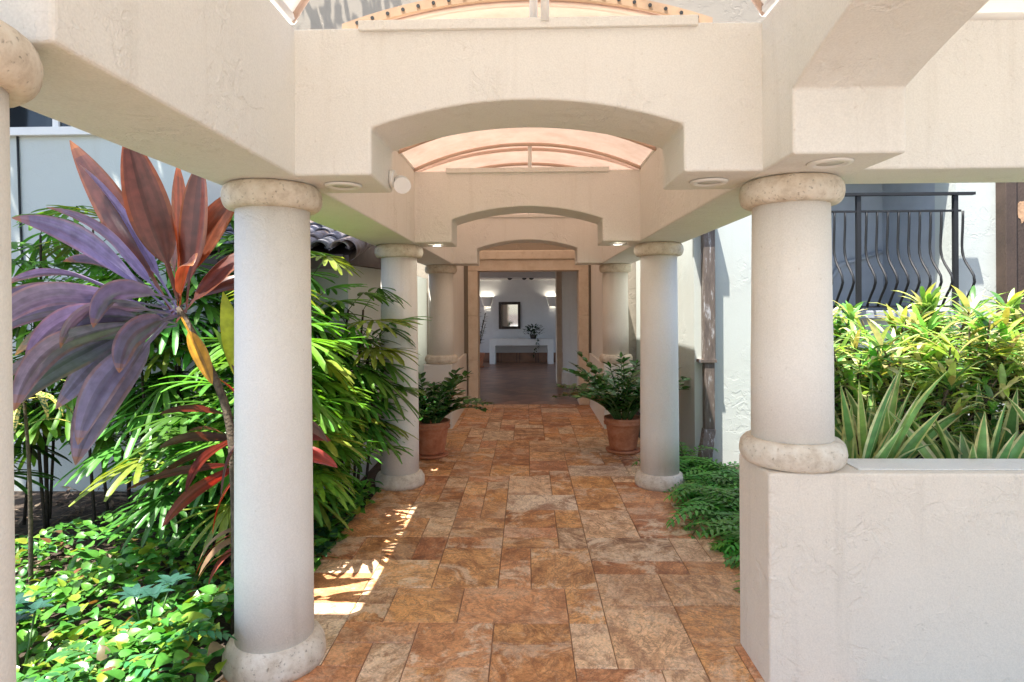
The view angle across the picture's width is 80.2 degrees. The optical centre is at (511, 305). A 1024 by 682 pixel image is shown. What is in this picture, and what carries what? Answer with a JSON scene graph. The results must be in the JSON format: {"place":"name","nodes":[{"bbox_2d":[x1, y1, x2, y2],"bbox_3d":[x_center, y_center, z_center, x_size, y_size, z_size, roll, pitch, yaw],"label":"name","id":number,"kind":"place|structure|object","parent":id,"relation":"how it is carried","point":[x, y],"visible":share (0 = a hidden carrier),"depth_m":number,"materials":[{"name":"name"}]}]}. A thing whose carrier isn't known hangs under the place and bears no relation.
{"place":"outdoors","nodes":[
{"label":"outdoors","id":0,"kind":"place"},
{"bbox_2d":[14,411,738,681],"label":"ground","id":1,"kind":"structure","parent":0,"point":[19,496],"depth_m":4.42,"materials":[{"name":"soil"}]},
{"bbox_2d":[16,592,54,680],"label":"umbrella seedling","id":2,"kind":"object","parent":1,"relation":"on","point":[31,607],"visible":0.52,"depth_m":2.87,"materials":[{"name":"green plant"}]},
{"bbox_2d":[12,346,71,494],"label":"lady palm","id":3,"kind":"object","parent":1,"relation":"on","point":[23,488],"visible":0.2,"depth_m":4.71,"materials":[{"name":"green plant"}]},
{"bbox_2d":[13,379,72,585],"bbox_3d":[-2.931,1.116,3.586,0.654,1.360,0.434,0,0,-17],"label":"speckled croton","id":4,"kind":"object","parent":1,"relation":"on","point":[41,397],"visible":0.52,"depth_m":3.69,"materials":[{"name":"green plant"}]},
{"bbox_2d":[11,213,121,528],"bbox_3d":[-3.880,0.535,4.963,1.345,2.533,1.283,0,0,1],"label":"lady palm","id":5,"kind":"object","parent":1,"relation":"on","point":[35,436],"visible":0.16,"depth_m":4.91,"materials":[{"name":"green plant"}]},
{"bbox_2d":[13,205,210,524],"bbox_3d":[-3.277,0.489,5.062,1.621,2.618,1.339,0,0,-35],"label":"lady palm","id":6,"kind":"object","parent":1,"relation":"on","point":[106,439],"visible":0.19,"depth_m":4.84,"materials":[{"name":"green plant"}]},
{"bbox_2d":[12,140,233,634],"bbox_3d":[-2.111,0.441,3.271,1.570,2.703,0.614,0,0,1],"label":"ti plant","id":7,"kind":"object","parent":1,"relation":"on","point":[91,343],"visible":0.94,"depth_m":3.28,"materials":[{"name":"purple plant"}]},
{"bbox_2d":[54,220,233,534],"bbox_3d":[-2.638,0.528,4.914,1.676,2.535,1.277,0,0,-25],"label":"lady palm","id":8,"kind":"object","parent":1,"relation":"on","point":[210,313],"visible":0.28,"depth_m":4.62,"materials":[{"name":"green plant"}]},
{"bbox_2d":[69,401,233,564],"bbox_3d":[-2.133,1.233,4.334,1.373,1.124,1.331,0,0,1],"label":"lady palm","id":9,"kind":"object","parent":1,"relation":"on","point":[155,501],"visible":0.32,"depth_m":3.96,"materials":[{"name":"green plant"}]},
{"bbox_2d":[113,572,190,654],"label":"umbrella seedling","id":10,"kind":"object","parent":1,"relation":"on","point":[135,591],"visible":0.93,"depth_m":3.12,"materials":[{"name":"green plant"}]},
{"bbox_2d":[14,486,367,585],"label":"leaf litter","id":11,"kind":"object","parent":1,"relation":"on","point":[111,505],"visible":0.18,"depth_m":5.03,"materials":[{"name":"plant"}]},
{"bbox_2d":[15,479,383,681],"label":"ground cover","id":12,"kind":"object","parent":1,"relation":"on","point":[209,603],"visible":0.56,"depth_m":3.23,"materials":[{"name":"green plant"}]},
{"bbox_2d":[36,620,236,681],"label":"fern","id":13,"kind":"object","parent":12,"relation":"on","point":[145,673],"visible":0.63,"depth_m":2.62,"materials":[{"name":"green plant"}]},
{"bbox_2d":[10,106,426,490],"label":"garden house","id":14,"kind":"structure","parent":1,"relation":"on","point":[49,174],"depth_m":6.01,"materials":[{"name":"white paint"}]},
{"bbox_2d":[16,136,25,351],"bbox_3d":[-4.848,-0.565,6.009,0.092,2.221,0.019,0,0,1],"label":"wall cable","id":15,"kind":"object","parent":14,"relation":"attached to","point":[19,187],"depth_m":6.00,"materials":[{"name":"black metal"}]},
{"bbox_2d":[10,106,94,136],"bbox_3d":[-4.813,-2.450,5.993,2.020,1.550,0.059,0,0,1],"label":"window","id":16,"kind":"structure","parent":14,"relation":"in","point":[24,122],"depth_m":5.99,"materials":[{"name":"white glass"}]},
{"bbox_2d":[213,292,233,373],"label":"broad leaf plant","id":17,"kind":"object","parent":1,"relation":"on","point":[225,337],"visible":0.18,"depth_m":3.53,"materials":[{"name":"green plant"}]},
{"bbox_2d":[125,364,337,584],"bbox_3d":[-1.535,1.055,3.298,1.092,1.469,0.399,0,0,1],"label":"ti plant","id":18,"kind":"object","parent":1,"relation":"on","point":[188,496],"visible":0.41,"depth_m":3.32,"materials":[{"name":"red plant"}]},
{"bbox_2d":[164,214,339,454],"bbox_3d":[-2.223,0.452,5.362,1.459,2.681,1.322,0,0,1],"label":"lady palm","id":19,"kind":"object","parent":1,"relation":"on","point":[225,373],"depth_m":5.13,"materials":[{"name":"green plant"}]},
{"bbox_2d":[150,290,373,554],"bbox_3d":[-1.674,0.823,4.157,1.376,1.939,1.436,0,0,1],"label":"lady palm","id":20,"kind":"object","parent":1,"relation":"on","point":[329,366],"visible":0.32,"depth_m":4.03,"materials":[{"name":"green plant"}]},
{"bbox_2d":[184,311,355,499],"bbox_3d":[-1.873,0.909,4.816,1.293,1.766,1.281,0,0,1],"label":"lady palm","id":21,"kind":"object","parent":1,"relation":"on","point":[318,369],"visible":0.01,"depth_m":4.56,"materials":[{"name":"green plant"}]},
{"bbox_2d":[226,378,382,547],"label":"lady palm","id":22,"kind":"object","parent":1,"relation":"on","point":[343,453],"visible":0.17,"depth_m":4.50,"materials":[{"name":"green plant"}]},
{"bbox_2d":[231,256,402,501],"bbox_3d":[-1.650,0.682,5.153,1.389,2.218,1.571,0,0,1],"label":"lady palm","id":23,"kind":"object","parent":1,"relation":"on","point":[352,337],"visible":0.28,"depth_m":5.16,"materials":[{"name":"green plant"}]},
{"bbox_2d":[315,287,431,498],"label":"lady palm","id":24,"kind":"object","parent":1,"relation":"on","point":[372,353],"visible":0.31,"depth_m":5.37,"materials":[{"name":"green plant"}]},
{"bbox_2d":[424,266,466,428],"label":"ledge wall","id":25,"kind":"structure","parent":1,"relation":"on","point":[436,373],"depth_m":9.43,"materials":[{"name":"beige paint"}]},
{"bbox_2d":[425,264,457,363],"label":"column","id":26,"kind":"structure","parent":25,"relation":"on","point":[441,331],"depth_m":8.59,"materials":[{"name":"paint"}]},
{"bbox_2d":[220,404,764,681],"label":"walkway","id":27,"kind":"structure","parent":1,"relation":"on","point":[650,639],"depth_m":3.88,"materials":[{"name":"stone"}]},
{"bbox_2d":[0,20,42,681],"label":"column","id":28,"kind":"structure","parent":27,"relation":"on","point":[21,73],"depth_m":1.29,"materials":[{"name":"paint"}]},
{"bbox_2d":[220,178,325,681],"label":"column","id":29,"kind":"structure","parent":27,"relation":"on","point":[279,634],"depth_m":2.81,"materials":[{"name":"paint"}]},
{"bbox_2d":[0,0,452,265],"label":"side beam","id":30,"kind":"structure","parent":29,"relation":"on","point":[204,89],"depth_m":2.02,"materials":[{"name":"beige paint"}]},
{"bbox_2d":[374,244,424,490],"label":"column","id":31,"kind":"structure","parent":27,"relation":"on","point":[399,268],"depth_m":5.73,"materials":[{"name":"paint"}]},
{"bbox_2d":[414,166,639,246],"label":"arched beam","id":32,"kind":"structure","parent":31,"relation":"on","point":[605,199],"depth_m":5.64,"materials":[{"name":"beige paint"}]},
{"bbox_2d":[428,244,445,246],"bbox_3d":[-0.725,-0.580,5.880,0.180,0.011,0.180,0,0,1],"label":"recessed light","id":33,"kind":"object","parent":32,"relation":"attached to","point":[436,245],"visible":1,"depth_m":5.83,"materials":[{"name":"white glass"}]},
{"bbox_2d":[416,146,637,213],"bbox_3d":[0.199,-1.380,8.147,2.302,0.271,4.880,0,0,1],"label":"canopy","id":34,"kind":"object","parent":32,"relation":"on","point":[516,156],"visible":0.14,"depth_m":6.07,"materials":[{"name":"white fabric"}]},
{"bbox_2d":[608,243,626,245],"bbox_3d":[1.015,-0.589,5.836,0.180,0.011,0.180,0,0,1],"label":"recessed light","id":35,"kind":"object","parent":32,"relation":"attached to","point":[616,244],"visible":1,"depth_m":5.79,"materials":[{"name":"white glass"}]},
{"bbox_2d":[419,418,449,458],"bbox_3d":[-0.935,1.520,7.006,0.452,0.405,0.452,0,0,1],"label":"terracotta pot","id":36,"kind":"object","parent":27,"relation":"on","point":[432,440],"visible":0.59,"depth_m":6.84,"materials":[{"name":"ceramic"}]},
{"bbox_2d":[418,367,495,423],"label":"glossy potted plant","id":37,"kind":"object","parent":36,"relation":"in","point":[439,408],"visible":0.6,"depth_m":6.97,"materials":[{"name":"green plant"}]},
{"bbox_2d":[604,413,639,454],"bbox_3d":[1.309,1.509,7.169,0.452,0.405,0.452,0,0,1],"label":"terracotta pot","id":38,"kind":"object","parent":27,"relation":"on","point":[623,435],"visible":0.83,"depth_m":7.01,"materials":[{"name":"ceramic"}]},
{"bbox_2d":[552,350,691,419],"bbox_3d":[1.361,0.946,7.117,1.834,0.828,1.562,0,0,1],"label":"glossy potted plant","id":39,"kind":"object","parent":38,"relation":"in","point":[610,398],"visible":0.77,"depth_m":7.02,"materials":[{"name":"green plant"}]},
{"bbox_2d":[634,242,684,491],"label":"column","id":40,"kind":"structure","parent":27,"relation":"on","point":[658,471],"depth_m":5.67,"materials":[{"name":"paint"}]},
{"bbox_2d":[600,0,988,264],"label":"side beam","id":41,"kind":"structure","parent":40,"relation":"on","point":[838,76],"depth_m":2.38,"materials":[{"name":"beige paint"}]},
{"bbox_2d":[806,157,854,168],"bbox_3d":[1.321,-0.590,2.527,0.180,0.011,0.180,0,0,1],"label":"recessed light","id":42,"kind":"object","parent":41,"relation":"attached to","point":[828,163],"visible":1,"depth_m":2.51,"materials":[{"name":"white paint"}]},
{"bbox_2d":[842,20,1023,183],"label":"cross beam","id":43,"kind":"structure","parent":41,"relation":"on","point":[965,104],"depth_m":2.67,"materials":[{"name":"beige paint"}]},
{"bbox_2d":[968,0,1023,20],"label":"canopy","id":44,"kind":"object","parent":43,"relation":"on","point":[1001,10],"depth_m":2.65,"materials":[{"name":"white"}]},
{"bbox_2d":[271,0,779,404],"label":"house","id":45,"kind":"structure","parent":1,"relation":"on","point":[562,278],"depth_m":10.68,"materials":[{"name":"paint"}]},
{"bbox_2d":[481,297,492,306],"bbox_3d":[-0.756,-0.126,18.402,0.380,0.300,0.142,0,0,1],"label":"wall sconce","id":46,"kind":"object","parent":45,"relation":"attached to","point":[486,301],"depth_m":18.38,"materials":[{"name":"white paint"}]},
{"bbox_2d":[499,302,520,328],"bbox_3d":[-0.073,0.290,18.432,0.660,0.820,0.048,0,0,1],"label":"mirror","id":47,"kind":"object","parent":45,"relation":"attached to","point":[509,315],"visible":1,"depth_m":18.43,"materials":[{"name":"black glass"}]},
{"bbox_2d":[478,362,578,404],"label":"hall floor","id":48,"kind":"structure","parent":45,"relation":"in","point":[528,383],"depth_m":13.25,"materials":[{"name":"wood"}]},
{"bbox_2d":[480,352,484,367],"bbox_3d":[-0.982,1.521,17.030,0.452,0.405,0.452,0,0,1],"label":"terracotta pot","id":49,"kind":"object","parent":48,"relation":"on","point":[482,355],"visible":0.4,"depth_m":16.91,"materials":[{"name":"ceramic"}]},
{"bbox_2d":[480,313,486,343],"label":"hall shrub","id":50,"kind":"object","parent":49,"relation":"on","point":[481,332],"visible":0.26,"depth_m":16.99,"materials":[{"name":"green plant"}]},
{"bbox_2d":[489,338,553,363],"bbox_3d":[0.284,1.347,18.099,1.880,0.736,0.500,0,0,1],"label":"console table","id":51,"kind":"object","parent":48,"relation":"on","point":[495,342],"visible":1,"depth_m":17.85,"materials":[{"name":"white paint"}]},
{"bbox_2d":[522,324,542,357],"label":"trailing plant","id":52,"kind":"object","parent":51,"relation":"on","point":[533,335],"visible":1,"depth_m":17.97,"materials":[{"name":"green plant"}]},
{"bbox_2d":[546,296,555,305],"bbox_3d":[1.223,-0.136,18.352,0.380,0.300,0.142,0,0,1],"label":"wall sconce","id":53,"kind":"object","parent":45,"relation":"attached to","point":[551,300],"depth_m":18.33,"materials":[{"name":"white paint"}]},
{"bbox_2d":[589,265,632,428],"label":"ledge wall","id":54,"kind":"structure","parent":1,"relation":"on","point":[599,411],"depth_m":9.43,"materials":[{"name":"beige paint"}]},
{"bbox_2d":[599,263,632,363],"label":"column","id":55,"kind":"structure","parent":54,"relation":"on","point":[615,314],"depth_m":8.53,"materials":[{"name":"paint"}]},
{"bbox_2d":[452,214,601,265],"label":"arched beam","id":56,"kind":"structure","parent":55,"relation":"on","point":[476,237],"depth_m":8.50,"materials":[{"name":"beige paint"}]},
{"bbox_2d":[632,442,728,480],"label":"fern","id":57,"kind":"object","parent":1,"relation":"on","point":[691,451],"visible":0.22,"depth_m":6.25,"materials":[{"name":"green plant"}]},
{"bbox_2d":[663,473,739,517],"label":"fern","id":58,"kind":"object","parent":1,"relation":"on","point":[680,489],"visible":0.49,"depth_m":5.20,"materials":[{"name":"green plant"}]},
{"bbox_2d":[664,456,739,510],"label":"fern","id":59,"kind":"object","parent":1,"relation":"on","point":[726,466],"visible":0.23,"depth_m":5.86,"materials":[{"name":"green plant"}]},
{"bbox_2d":[666,486,739,545],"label":"fern","id":60,"kind":"object","parent":1,"relation":"on","point":[717,514],"visible":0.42,"depth_m":4.75,"materials":[{"name":"green plant"}]},
{"bbox_2d":[680,457,738,497],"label":"fern","id":61,"kind":"object","parent":1,"relation":"on","point":[694,471],"visible":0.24,"depth_m":5.84,"materials":[{"name":"green plant"}]},
{"bbox_2d":[683,504,739,554],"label":"fern","id":62,"kind":"object","parent":1,"relation":"on","point":[727,543],"visible":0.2,"depth_m":4.26,"materials":[{"name":"green plant"}]},
{"bbox_2d":[693,469,739,512],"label":"fern","id":63,"kind":"object","parent":1,"relation":"on","point":[730,488],"visible":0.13,"depth_m":5.34,"materials":[{"name":"green plant"}]},
{"bbox_2d":[710,528,739,592],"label":"fern","id":64,"kind":"object","parent":1,"relation":"on","point":[736,557],"visible":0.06,"depth_m":4.05,"materials":[{"name":"green plant"}]},
{"bbox_2d":[723,513,739,549],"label":"fern","id":65,"kind":"object","parent":1,"relation":"on","point":[735,518],"visible":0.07,"depth_m":4.44,"materials":[{"name":"green plant"}]},
{"bbox_2d":[739,432,1023,681],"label":"planter wall","id":66,"kind":"structure","parent":1,"relation":"on","point":[881,570],"depth_m":2.71,"materials":[{"name":"paint"}]},
{"bbox_2d":[739,173,847,472],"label":"column","id":67,"kind":"structure","parent":66,"relation":"on","point":[792,389],"depth_m":2.75,"materials":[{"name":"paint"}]},
{"bbox_2d":[294,15,762,192],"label":"arched beam","id":68,"kind":"structure","parent":67,"relation":"on","point":[683,93],"depth_m":2.73,"materials":[{"name":"beige paint"}]},
{"bbox_2d":[324,182,361,189],"bbox_3d":[-0.819,-0.579,2.951,0.180,0.011,0.180,0,0,1],"label":"recessed light","id":69,"kind":"object","parent":68,"relation":"attached to","point":[343,185],"visible":1,"depth_m":2.94,"materials":[{"name":"white paint"}]},
{"bbox_2d":[388,170,410,193],"bbox_3d":[-0.580,-0.631,3.092,0.096,0.131,0.162,0,0,-33],"label":"spotlight","id":70,"kind":"object","parent":68,"relation":"attached to","point":[400,184],"visible":1,"depth_m":3.06,"materials":[{"name":"white paint"}]},
{"bbox_2d":[270,0,778,24],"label":"canopy","id":71,"kind":"object","parent":68,"relation":"on","point":[290,11],"visible":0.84,"depth_m":2.69,"materials":[{"name":"white"}]},
{"bbox_2d":[342,0,712,171],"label":"canopy","id":72,"kind":"object","parent":68,"relation":"on","point":[419,156],"visible":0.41,"depth_m":4.97,"materials":[{"name":"white fabric"}]},
{"bbox_2d":[689,178,728,186],"bbox_3d":[0.941,-0.588,2.907,0.180,0.011,0.180,0,0,1],"label":"recessed light","id":73,"kind":"object","parent":68,"relation":"attached to","point":[706,182],"visible":1,"depth_m":2.89,"materials":[{"name":"white paint"}]},
{"bbox_2d":[833,300,876,410],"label":"croton shrub","id":74,"kind":"object","parent":66,"relation":"on","point":[849,311],"visible":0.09,"depth_m":4.15,"materials":[{"name":"green plant"}]},
{"bbox_2d":[834,319,934,454],"bbox_3d":[2.066,0.543,3.720,0.938,0.939,0.940,0,0,1],"label":"croton shrub","id":75,"kind":"object","parent":66,"relation":"on","point":[851,384],"visible":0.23,"depth_m":3.56,"materials":[{"name":"green plant"}]},
{"bbox_2d":[842,366,934,458],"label":"snake plant","id":76,"kind":"object","parent":66,"relation":"on","point":[883,450],"visible":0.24,"depth_m":2.99,"materials":[{"name":"green plant"}]},
{"bbox_2d":[835,388,971,458],"bbox_3d":[2.120,0.733,3.405,0.958,0.567,0.384,0,0,-20],"label":"snake plant","id":77,"kind":"object","parent":66,"relation":"in","point":[886,426],"visible":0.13,"depth_m":3.36,"materials":[{"name":"green plant"}]},
{"bbox_2d":[834,364,980,458],"bbox_3d":[2.110,0.657,3.283,0.863,0.715,0.741,0,0,1],"label":"snake plant","id":78,"kind":"object","parent":66,"relation":"in","point":[914,439],"visible":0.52,"depth_m":3.17,"materials":[{"name":"green plant"}]},
{"bbox_2d":[833,285,1020,455],"bbox_3d":[2.628,0.439,4.070,1.061,1.142,0.782,0,0,1],"label":"croton shrub","id":79,"kind":"object","parent":66,"relation":"on","point":[912,318],"visible":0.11,"depth_m":4.07,"materials":[{"name":"green plant"}]},
{"bbox_2d":[835,318,1023,458],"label":"croton shrub","id":80,"kind":"object","parent":66,"relation":"on","point":[949,379],"visible":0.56,"depth_m":3.44,"materials":[{"name":"green plant"}]},
{"bbox_2d":[890,283,1010,443],"bbox_3d":[3.085,0.419,4.318,0.897,1.175,0.802,0,0,1],"label":"croton shrub","id":81,"kind":"object","parent":66,"relation":"on","point":[927,300],"visible":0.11,"depth_m":4.25,"materials":[{"name":"green plant"}]},
{"bbox_2d":[883,304,1023,435],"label":"croton shrub","id":82,"kind":"object","parent":66,"relation":"on","point":[1002,352],"visible":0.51,"depth_m":3.58,"materials":[{"name":"green plant"}]},
{"bbox_2d":[888,410,1023,458],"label":"snake plant","id":83,"kind":"object","parent":66,"relation":"in","point":[1010,449],"visible":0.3,"depth_m":3.02,"materials":[{"name":"green plant"}]},
{"bbox_2d":[919,383,1006,458],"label":"snake plant","id":84,"kind":"object","parent":66,"relation":"in","point":[996,446],"visible":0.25,"depth_m":3.20,"materials":[{"name":"green plant"}]},
{"bbox_2d":[931,388,1018,449],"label":"snake plant","id":85,"kind":"object","parent":66,"relation":"in","point":[1011,421],"visible":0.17,"depth_m":3.25,"materials":[{"name":"green plant"}]},
{"bbox_2d":[949,285,1023,433],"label":"croton shrub","id":86,"kind":"object","parent":66,"relation":"on","point":[1015,300],"visible":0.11,"depth_m":4.34,"materials":[{"name":"green plant"}]},
{"bbox_2d":[984,329,1023,436],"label":"croton shrub","id":87,"kind":"object","parent":66,"relation":"on","point":[1017,374],"visible":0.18,"depth_m":3.64,"materials":[{"name":"green plant"}]},
{"bbox_2d":[1007,397,1023,422],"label":"snake plant","id":88,"kind":"object","parent":66,"relation":"in","point":[1019,411],"visible":1,"depth_m":3.11,"materials":[{"name":"green plant"}]},
{"bbox_2d":[636,182,1023,465],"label":"balcony house","id":89,"kind":"structure","parent":0,"point":[993,244],"depth_m":6.84,"materials":[{"name":"white paint"}]},
{"bbox_2d":[696,230,716,460],"bbox_3d":[2.122,0.344,6.729,0.300,2.830,0.237,0,0,1],"label":"downspout","id":90,"kind":"object","parent":89,"relation":"attached to","point":[708,360],"visible":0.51,"depth_m":6.74,"materials":[{"name":"metal"}]},
{"bbox_2d":[831,192,975,310],"bbox_3d":[4.044,-0.589,6.565,1.960,1.284,0.209,0,0,1],"label":"balcony railing","id":91,"kind":"object","parent":89,"relation":"attached to","point":[857,278],"visible":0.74,"depth_m":6.62,"materials":[{"name":"black metal"}]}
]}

